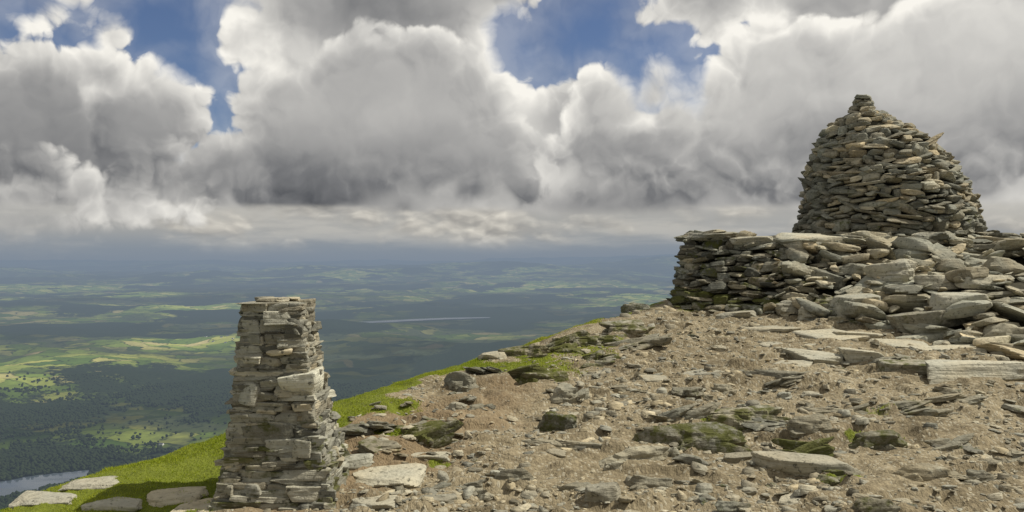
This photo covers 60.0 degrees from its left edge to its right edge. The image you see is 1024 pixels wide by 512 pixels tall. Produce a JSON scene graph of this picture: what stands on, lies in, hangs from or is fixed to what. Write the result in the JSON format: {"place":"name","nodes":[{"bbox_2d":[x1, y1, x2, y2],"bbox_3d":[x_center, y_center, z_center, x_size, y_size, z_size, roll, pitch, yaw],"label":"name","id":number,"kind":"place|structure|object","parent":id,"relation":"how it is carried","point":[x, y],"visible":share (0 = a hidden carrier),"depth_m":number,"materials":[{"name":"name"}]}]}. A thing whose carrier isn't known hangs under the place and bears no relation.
{"place":"outdoors","nodes":[
{"label":"outdoors","id":0,"kind":"place"},
{"bbox_2d":[0,470,88,496],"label":"lake","id":1,"kind":"structure","parent":0,"point":[23,484],"depth_m":2952.31,"materials":[{"name":"liquid"}]},
{"bbox_2d":[0,254,679,507],"bbox_3d":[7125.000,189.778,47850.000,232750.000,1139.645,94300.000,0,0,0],"label":"valley","id":2,"kind":"structure","parent":0,"point":[154,322],"depth_m":10945.51,"materials":[{"name":"green plant"}]},
{"bbox_2d":[0,371,396,508],"bbox_3d":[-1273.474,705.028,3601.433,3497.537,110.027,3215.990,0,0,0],"label":"woodland","id":3,"kind":"object","parent":2,"relation":"on","point":[24,468],"visible":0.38,"depth_m":3914.88,"materials":[{"name":"green plant"}]},
{"bbox_2d":[365,317,490,322],"bbox_3d":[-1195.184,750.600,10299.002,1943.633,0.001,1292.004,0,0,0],"label":"distant lake","id":4,"kind":"structure","parent":0,"point":[423,319],"depth_m":10484.25,"materials":[{"name":"liquid"}]},
{"bbox_2d":[0,308,904,511],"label":"grass","id":5,"kind":"structure","parent":0,"point":[158,460],"depth_m":6.89,"materials":[{"name":"green plant"}]},
{"bbox_2d":[0,0,1023,261],"label":"sky","id":6,"kind":"structure","parent":0,"point":[141,130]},
{"bbox_2d":[1,300,1023,511],"bbox_3d":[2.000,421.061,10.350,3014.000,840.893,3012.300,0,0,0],"label":"ground","id":7,"kind":"structure","parent":0,"point":[500,391],"depth_m":7.30,"materials":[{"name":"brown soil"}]},
{"bbox_2d":[8,490,76,508],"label":"flat rock","id":8,"kind":"object","parent":7,"relation":"on","point":[28,498],"visible":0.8,"depth_m":5.77,"materials":[{"name":"stone"}]},
{"bbox_2d":[58,476,118,490],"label":"flat rock","id":9,"kind":"object","parent":7,"relation":"on","point":[104,482],"visible":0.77,"depth_m":6.02,"materials":[{"name":"stone"}]},
{"bbox_2d":[81,497,142,511],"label":"flat rock","id":10,"kind":"object","parent":7,"relation":"on","point":[127,504],"visible":0.95,"depth_m":5.65,"materials":[{"name":"stone"}]},
{"bbox_2d":[146,486,208,506],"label":"flat rock","id":11,"kind":"object","parent":7,"relation":"on","point":[162,497],"visible":0.85,"depth_m":5.78,"materials":[{"name":"stone"}]},
{"bbox_2d":[171,498,212,511],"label":"flat rock","id":12,"kind":"object","parent":7,"relation":"on","point":[200,505],"visible":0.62,"depth_m":5.60,"materials":[{"name":"stone"}]},
{"bbox_2d":[207,298,350,510],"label":"stone pillar","id":13,"kind":"structure","parent":7,"relation":"on","point":[285,447],"depth_m":5.63,"materials":[{"name":"grey stone"}]},
{"bbox_2d":[256,297,289,301],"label":"flat stone","id":14,"kind":"object","parent":13,"relation":"on","point":[276,299],"visible":0.98,"depth_m":5.79,"materials":[{"name":"grey stone"}]},
{"bbox_2d":[347,453,373,469],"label":"loose stone","id":15,"kind":"object","parent":7,"relation":"on","point":[355,461],"visible":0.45,"depth_m":6.22,"materials":[{"name":"grey stone"}]},
{"bbox_2d":[338,421,396,435],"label":"loose stone","id":16,"kind":"object","parent":7,"relation":"on","point":[367,428],"visible":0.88,"depth_m":6.99,"materials":[{"name":"stone"}]},
{"bbox_2d":[349,494,398,510],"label":"flat rock","id":17,"kind":"object","parent":7,"relation":"on","point":[388,503],"visible":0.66,"depth_m":5.44,"materials":[{"name":"stone"}]},
{"bbox_2d":[357,436,401,452],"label":"loose stone","id":18,"kind":"object","parent":7,"relation":"on","point":[372,444],"visible":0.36,"depth_m":6.66,"materials":[{"name":"stone"}]},
{"bbox_2d":[352,463,426,487],"bbox_3d":[-0.852,1.537,6.072,0.514,0.144,0.469,0,0,0],"label":"flat rock","id":19,"kind":"object","parent":7,"relation":"on","point":[411,475],"visible":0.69,"depth_m":6.00,"materials":[{"name":"stone"}]},
{"bbox_2d":[394,420,463,448],"bbox_3d":[-0.789,1.467,7.081,0.822,0.356,0.481,0,0,0],"label":"rock outcrop","id":20,"kind":"object","parent":7,"relation":"on","point":[436,434],"visible":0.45,"depth_m":6.93,"materials":[{"name":"stone"}]},
{"bbox_2d":[411,451,449,461],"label":"flat rock","id":21,"kind":"object","parent":7,"relation":"on","point":[442,455],"visible":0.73,"depth_m":6.49,"materials":[{"name":"stone"}]},
{"bbox_2d":[418,493,456,503],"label":"flat rock","id":22,"kind":"object","parent":7,"relation":"on","point":[449,498],"visible":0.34,"depth_m":5.65,"materials":[{"name":"stone"}]},
{"bbox_2d":[444,402,466,409],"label":"loose stone","id":23,"kind":"object","parent":7,"relation":"on","point":[457,405],"visible":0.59,"depth_m":7.95,"materials":[{"name":"grey stone"}]},
{"bbox_2d":[431,479,486,495],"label":"rock outcrop","id":24,"kind":"object","parent":7,"relation":"on","point":[478,485],"visible":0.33,"depth_m":5.88,"materials":[{"name":"stone"}]},
{"bbox_2d":[444,371,478,391],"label":"rock","id":25,"kind":"object","parent":7,"relation":"on","point":[457,381],"visible":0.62,"depth_m":8.87,"materials":[{"name":"stone"}]},
{"bbox_2d":[468,403,496,410],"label":"rock","id":26,"kind":"object","parent":7,"relation":"on","point":[479,406],"visible":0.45,"depth_m":8.01,"materials":[{"name":"stone"}]},
{"bbox_2d":[463,367,504,373],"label":"loose stone","id":27,"kind":"object","parent":7,"relation":"on","point":[483,370],"visible":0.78,"depth_m":9.57,"materials":[{"name":"stone"}]},
{"bbox_2d":[477,492,494,501],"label":"loose stone","id":28,"kind":"object","parent":7,"relation":"on","point":[486,497],"visible":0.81,"depth_m":5.75,"materials":[{"name":"beige stone"}]},
{"bbox_2d":[478,351,506,359],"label":"flat rock","id":29,"kind":"object","parent":7,"relation":"on","point":[493,355],"visible":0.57,"depth_m":10.56,"materials":[{"name":"stone"}]},
{"bbox_2d":[493,468,533,481],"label":"rock","id":30,"kind":"object","parent":7,"relation":"on","point":[522,474],"visible":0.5,"depth_m":5.96,"materials":[{"name":"stone"}]},
{"bbox_2d":[498,345,549,357],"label":"rock outcrop","id":31,"kind":"object","parent":7,"relation":"on","point":[534,351],"visible":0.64,"depth_m":10.63,"materials":[{"name":"stone"}]},
{"bbox_2d":[520,491,537,498],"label":"loose stone","id":32,"kind":"object","parent":7,"relation":"on","point":[528,494],"visible":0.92,"depth_m":5.72,"materials":[{"name":"beige stone"}]},
{"bbox_2d":[507,364,568,384],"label":"mossy rock","id":33,"kind":"object","parent":7,"relation":"on","point":[522,375],"visible":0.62,"depth_m":9.14,"materials":[{"name":"stone"}]},
{"bbox_2d":[546,448,566,457],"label":"loose stone","id":34,"kind":"object","parent":7,"relation":"on","point":[557,452],"visible":1,"depth_m":6.54,"materials":[{"name":"beige stone"}]},
{"bbox_2d":[537,411,576,431],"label":"mossy boulder","id":35,"kind":"object","parent":7,"relation":"on","point":[552,421],"visible":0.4,"depth_m":7.41,"materials":[{"name":"stone"}]},
{"bbox_2d":[521,439,601,452],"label":"rock outcrop","id":36,"kind":"object","parent":7,"relation":"on","point":[559,443],"visible":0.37,"depth_m":6.75,"materials":[{"name":"stone"}]},
{"bbox_2d":[545,338,584,354],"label":"mossy rock","id":37,"kind":"object","parent":7,"relation":"on","point":[560,346],"visible":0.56,"depth_m":10.86,"materials":[{"name":"stone"}]},
{"bbox_2d":[549,382,588,403],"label":"rock","id":38,"kind":"object","parent":7,"relation":"on","point":[562,391],"visible":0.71,"depth_m":8.33,"materials":[{"name":"stone"}]},
{"bbox_2d":[559,482,590,490],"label":"rock","id":39,"kind":"object","parent":7,"relation":"on","point":[570,486],"visible":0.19,"depth_m":5.82,"materials":[{"name":"stone"}]},
{"bbox_2d":[550,330,619,346],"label":"rock outcrop","id":40,"kind":"object","parent":7,"relation":"on","point":[582,338],"visible":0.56,"depth_m":11.42,"materials":[{"name":"stone"}]},
{"bbox_2d":[581,349,620,367],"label":"mossy rock","id":41,"kind":"object","parent":7,"relation":"on","point":[600,358],"visible":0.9,"depth_m":9.97,"materials":[{"name":"stone"}]},
{"bbox_2d":[584,482,620,502],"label":"flat rock","id":42,"kind":"object","parent":7,"relation":"on","point":[610,492],"visible":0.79,"depth_m":5.59,"materials":[{"name":"stone"}]},
{"bbox_2d":[607,385,627,392],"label":"rock","id":43,"kind":"object","parent":7,"relation":"on","point":[617,388],"visible":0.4,"depth_m":8.94,"materials":[{"name":"stone"}]},
{"bbox_2d":[599,319,654,337],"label":"rock outcrop","id":44,"kind":"object","parent":7,"relation":"on","point":[636,327],"visible":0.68,"depth_m":12.25,"materials":[{"name":"stone"}]},
{"bbox_2d":[598,445,668,470],"bbox_3d":[0.859,1.505,6.519,0.546,0.221,0.325,0,0,-23],"label":"rock outcrop","id":45,"kind":"object","parent":7,"relation":"on","point":[654,453],"visible":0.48,"depth_m":6.42,"materials":[{"name":"stone"}]},
{"bbox_2d":[620,302,649,313],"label":"mossy rock","id":46,"kind":"object","parent":7,"relation":"on","point":[628,308],"visible":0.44,"depth_m":15.10,"materials":[{"name":"stone"}]},
{"bbox_2d":[603,333,671,350],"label":"rock outcrop","id":47,"kind":"object","parent":7,"relation":"on","point":[646,342],"visible":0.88,"depth_m":11.17,"materials":[{"name":"stone"}]},
{"bbox_2d":[625,474,672,490],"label":"rock","id":48,"kind":"object","parent":7,"relation":"on","point":[635,482],"visible":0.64,"depth_m":5.90,"materials":[{"name":"stone"}]},
{"bbox_2d":[638,374,667,381],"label":"flat rock","id":49,"kind":"object","parent":7,"relation":"on","point":[653,378],"visible":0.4,"depth_m":9.19,"materials":[{"name":"stone"}]},
{"bbox_2d":[293,312,1023,511],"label":"slates","id":50,"kind":"object","parent":7,"relation":"on","point":[708,497],"visible":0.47,"depth_m":6.89,"materials":[{"name":"stone"}]},
{"bbox_2d":[667,447,679,457],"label":"rock","id":51,"kind":"object","parent":7,"relation":"on","point":[673,452],"visible":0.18,"depth_m":6.62,"materials":[{"name":"stone"}]},
{"bbox_2d":[671,453,708,465],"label":"loose stone","id":52,"kind":"object","parent":7,"relation":"on","point":[687,458],"visible":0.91,"depth_m":6.34,"materials":[{"name":"grey stone"}]},
{"bbox_2d":[661,401,720,422],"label":"rock outcrop","id":53,"kind":"object","parent":7,"relation":"on","point":[688,412],"visible":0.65,"depth_m":7.61,"materials":[{"name":"stone"}]},
{"bbox_2d":[632,422,751,453],"bbox_3d":[1.387,1.466,6.929,1.003,0.306,0.310,0,0,6],"label":"rock outcrop","id":54,"kind":"object","parent":7,"relation":"on","point":[714,437],"visible":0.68,"depth_m":6.90,"materials":[{"name":"stone"}]},
{"bbox_2d":[671,386,712,399],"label":"loose stone","id":55,"kind":"object","parent":7,"relation":"on","point":[695,391],"visible":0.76,"depth_m":8.54,"materials":[{"name":"stone"}]},
{"bbox_2d":[682,369,724,374],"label":"flat rock","id":56,"kind":"object","parent":7,"relation":"on","point":[704,373],"visible":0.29,"depth_m":9.54,"materials":[{"name":"stone"}]},
{"bbox_2d":[713,384,736,394],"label":"rock","id":57,"kind":"object","parent":7,"relation":"on","point":[725,389],"visible":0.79,"depth_m":8.84,"materials":[{"name":"stone"}]},
{"bbox_2d":[714,501,750,511],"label":"rock","id":58,"kind":"object","parent":7,"relation":"on","point":[726,506],"visible":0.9,"depth_m":5.43,"materials":[{"name":"stone"}]},
{"bbox_2d":[715,310,757,318],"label":"flat rock","id":59,"kind":"object","parent":7,"relation":"on","point":[743,314],"visible":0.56,"depth_m":13.61,"materials":[{"name":"stone"}]},
{"bbox_2d":[723,452,751,463],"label":"flat rock","id":60,"kind":"object","parent":7,"relation":"on","point":[735,458],"visible":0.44,"depth_m":6.57,"materials":[{"name":"stone"}]},
{"bbox_2d":[706,405,790,430],"bbox_3d":[2.034,1.441,7.651,0.802,0.271,0.357,0,0,0],"label":"rock outcrop","id":61,"kind":"object","parent":7,"relation":"on","point":[735,417],"visible":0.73,"depth_m":7.59,"materials":[{"name":"stone"}]},
{"bbox_2d":[740,487,757,493],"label":"loose stone","id":62,"kind":"object","parent":7,"relation":"on","point":[750,490],"visible":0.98,"depth_m":5.79,"materials":[{"name":"beige stone"}]},
{"bbox_2d":[741,417,786,431],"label":"loose stone","id":63,"kind":"object","parent":7,"relation":"on","point":[769,425],"visible":0.87,"depth_m":7.48,"materials":[{"name":"stone"}]},
{"bbox_2d":[737,325,800,332],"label":"flat rock","id":64,"kind":"object","parent":7,"relation":"on","point":[781,329],"visible":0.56,"depth_m":12.45,"materials":[{"name":"stone"}]},
{"bbox_2d":[746,369,829,386],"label":"rock outcrop","id":65,"kind":"object","parent":7,"relation":"on","point":[786,378],"visible":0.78,"depth_m":9.15,"materials":[{"name":"stone"}]},
{"bbox_2d":[778,493,800,504],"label":"flat rock","id":66,"kind":"object","parent":7,"relation":"on","point":[789,498],"visible":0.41,"depth_m":5.67,"materials":[{"name":"stone"}]},
{"bbox_2d":[774,360,812,366],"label":"flat rock","id":67,"kind":"object","parent":7,"relation":"on","point":[804,363],"visible":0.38,"depth_m":10.00,"materials":[{"name":"stone"}]},
{"bbox_2d":[771,436,834,456],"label":"mossy rock","id":68,"kind":"object","parent":7,"relation":"on","point":[821,446],"visible":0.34,"depth_m":6.65,"materials":[{"name":"stone"}]},
{"bbox_2d":[751,451,864,476],"bbox_3d":[2.116,1.513,6.342,0.784,0.182,0.266,0,0,8],"label":"flat rock","id":69,"kind":"object","parent":7,"relation":"on","point":[799,464],"visible":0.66,"depth_m":6.26,"materials":[{"name":"stone"}]},
{"bbox_2d":[801,391,821,396],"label":"loose stone","id":70,"kind":"object","parent":7,"relation":"on","point":[810,393],"visible":0.98,"depth_m":8.46,"materials":[{"name":"grey stone"}]},
{"bbox_2d":[781,348,843,364],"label":"flat rock","id":71,"kind":"object","parent":7,"relation":"on","point":[828,358],"visible":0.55,"depth_m":10.19,"materials":[{"name":"stone"}]},
{"bbox_2d":[786,413,839,437],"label":"rock","id":72,"kind":"object","parent":7,"relation":"on","point":[798,426],"visible":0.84,"depth_m":7.22,"materials":[{"name":"stone"}]},
{"bbox_2d":[792,329,870,341],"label":"flat rock","id":73,"kind":"object","parent":7,"relation":"on","point":[817,334],"visible":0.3,"depth_m":11.89,"materials":[{"name":"stone"}]},
{"bbox_2d":[796,403,869,413],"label":"rock outcrop","id":74,"kind":"object","parent":7,"relation":"on","point":[861,408],"visible":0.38,"depth_m":7.91,"materials":[{"name":"stone"}]},
{"bbox_2d":[816,469,858,485],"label":"rock","id":75,"kind":"object","parent":7,"relation":"on","point":[830,480],"visible":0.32,"depth_m":6.09,"materials":[{"name":"stone"}]},
{"bbox_2d":[666,229,1023,359],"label":"stone platform","id":76,"kind":"structure","parent":7,"relation":"on","point":[812,277],"depth_m":14.09,"materials":[{"name":"stone"}]},
{"bbox_2d":[674,232,737,240],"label":"flat rock","id":77,"kind":"object","parent":76,"relation":"on","point":[702,236],"visible":0.78,"depth_m":15.42,"materials":[{"name":"stone"}]},
{"bbox_2d":[729,236,772,244],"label":"flat rock","id":78,"kind":"object","parent":76,"relation":"on","point":[742,240],"visible":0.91,"depth_m":15.06,"materials":[{"name":"stone"}]},
{"bbox_2d":[775,300,798,315],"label":"flat rock","id":79,"kind":"object","parent":76,"relation":"on","point":[784,306],"visible":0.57,"depth_m":13.46,"materials":[{"name":"stone"}]},
{"bbox_2d":[797,307,820,320],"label":"flat rock","id":80,"kind":"object","parent":76,"relation":"on","point":[803,314],"visible":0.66,"depth_m":13.23,"materials":[{"name":"stone"}]},
{"bbox_2d":[775,233,847,248],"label":"flat rock","id":81,"kind":"object","parent":76,"relation":"on","point":[820,238],"visible":0.67,"depth_m":14.79,"materials":[{"name":"stone"}]},
{"bbox_2d":[828,293,882,318],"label":"flat rock","id":82,"kind":"object","parent":76,"relation":"on","point":[835,303],"visible":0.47,"depth_m":13.13,"materials":[{"name":"stone"}]},
{"bbox_2d":[863,259,916,282],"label":"boulder","id":83,"kind":"object","parent":76,"relation":"on","point":[901,270],"visible":0.76,"depth_m":13.52,"materials":[{"name":"stone"}]},
{"bbox_2d":[792,94,989,238],"bbox_3d":[7.145,-1.640,17.046,3.493,2.914,3.516,0,0,0],"label":"stone cairn","id":84,"kind":"object","parent":76,"relation":"on","point":[868,167],"visible":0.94,"depth_m":15.91,"materials":[{"name":"stone"}]},
{"bbox_2d":[886,310,971,332],"bbox_3d":[5.821,0.868,12.110,1.334,0.395,0.598,0,0,0],"label":"flat rock","id":85,"kind":"object","parent":76,"relation":"on","point":[934,317],"visible":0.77,"depth_m":11.95,"materials":[{"name":"stone"}]},
{"bbox_2d":[911,232,948,243],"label":"flat rock","id":86,"kind":"object","parent":76,"relation":"on","point":[924,234],"visible":0.38,"depth_m":14.89,"materials":[{"name":"stone"}]},
{"bbox_2d":[914,275,961,290],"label":"flat rock","id":87,"kind":"object","parent":76,"relation":"on","point":[937,281],"visible":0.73,"depth_m":13.07,"materials":[{"name":"stone"}]},
{"bbox_2d":[929,292,990,318],"bbox_3d":[6.131,0.682,12.154,0.830,0.364,0.503,0,0,0],"label":"flat rock","id":88,"kind":"object","parent":76,"relation":"on","point":[941,300],"visible":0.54,"depth_m":11.95,"materials":[{"name":"stone"}]},
{"bbox_2d":[954,275,1014,289],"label":"flat rock","id":89,"kind":"object","parent":76,"relation":"on","point":[969,283],"visible":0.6,"depth_m":12.84,"materials":[{"name":"stone"}]},
{"bbox_2d":[982,323,1023,336],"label":"boulder","id":90,"kind":"object","parent":76,"relation":"on","point":[998,329],"visible":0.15,"depth_m":11.11,"materials":[{"name":"stone"}]},
{"bbox_2d":[832,331,882,338],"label":"flat rock","id":91,"kind":"object","parent":7,"relation":"on","point":[875,335],"visible":0.52,"depth_m":11.77,"materials":[{"name":"stone"}]},
{"bbox_2d":[837,347,884,362],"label":"flat rock","id":92,"kind":"object","parent":7,"relation":"on","point":[852,355],"visible":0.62,"depth_m":10.08,"materials":[{"name":"stone"}]},
{"bbox_2d":[852,497,900,511],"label":"rock","id":93,"kind":"object","parent":7,"relation":"on","point":[867,504],"visible":0.98,"depth_m":5.39,"materials":[{"name":"stone"}]},
{"bbox_2d":[848,429,907,449],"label":"rock","id":94,"kind":"object","parent":7,"relation":"on","point":[885,439],"visible":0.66,"depth_m":6.94,"materials":[{"name":"stone"}]},
{"bbox_2d":[867,356,902,364],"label":"loose stone","id":95,"kind":"object","parent":7,"relation":"on","point":[889,357],"visible":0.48,"depth_m":9.86,"materials":[{"name":"grey stone"}]},
{"bbox_2d":[867,338,931,350],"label":"flat rock","id":96,"kind":"object","parent":7,"relation":"on","point":[918,345],"visible":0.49,"depth_m":10.96,"materials":[{"name":"stone"}]},
{"bbox_2d":[878,359,927,374],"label":"mossy rock","id":97,"kind":"object","parent":7,"relation":"on","point":[919,366],"visible":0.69,"depth_m":9.46,"materials":[{"name":"stone"}]},
{"bbox_2d":[876,400,953,416],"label":"rock outcrop","id":98,"kind":"object","parent":7,"relation":"on","point":[911,407],"visible":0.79,"depth_m":7.91,"materials":[{"name":"stone"}]},
{"bbox_2d":[892,463,961,481],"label":"rock","id":99,"kind":"object","parent":7,"relation":"on","point":[922,472],"visible":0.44,"depth_m":6.02,"materials":[{"name":"stone"}]},
{"bbox_2d":[931,386,959,393],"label":"loose stone","id":100,"kind":"object","parent":7,"relation":"on","point":[945,390],"visible":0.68,"depth_m":8.53,"materials":[{"name":"stone"}]},
{"bbox_2d":[924,433,974,450],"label":"rock outcrop","id":101,"kind":"object","parent":7,"relation":"on","point":[954,443],"visible":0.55,"depth_m":6.93,"materials":[{"name":"stone"}]},
{"bbox_2d":[922,393,987,405],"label":"rock","id":102,"kind":"object","parent":7,"relation":"on","point":[972,400],"visible":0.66,"depth_m":8.26,"materials":[{"name":"stone"}]},
{"bbox_2d":[929,344,986,352],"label":"flat rock","id":103,"kind":"object","parent":7,"relation":"on","point":[952,346],"visible":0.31,"depth_m":10.90,"materials":[{"name":"stone"}]},
{"bbox_2d":[951,475,978,484],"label":"loose stone","id":104,"kind":"object","parent":7,"relation":"on","point":[963,477],"visible":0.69,"depth_m":5.97,"materials":[{"name":"stone"}]},
{"bbox_2d":[958,445,980,453],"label":"loose stone","id":105,"kind":"object","parent":7,"relation":"on","point":[969,449],"visible":0.68,"depth_m":6.79,"materials":[{"name":"grey stone"}]},
{"bbox_2d":[925,359,1023,383],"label":"flat rock","id":106,"kind":"object","parent":7,"relation":"on","point":[940,370],"visible":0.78,"depth_m":9.20,"materials":[{"name":"stone"}]},
{"bbox_2d":[966,469,998,482],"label":"rock","id":107,"kind":"object","parent":7,"relation":"on","point":[982,475],"visible":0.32,"depth_m":6.10,"materials":[{"name":"stone"}]},
{"bbox_2d":[1001,404,1023,413],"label":"loose stone","id":108,"kind":"object","parent":7,"relation":"on","point":[1016,408],"visible":0.99,"depth_m":8.14,"materials":[{"name":"grey stone"}]},
{"bbox_2d":[1004,448,1023,461],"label":"loose stone","id":109,"kind":"object","parent":7,"relation":"on","point":[1015,454],"visible":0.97,"depth_m":6.55,"materials":[{"name":"stone"}]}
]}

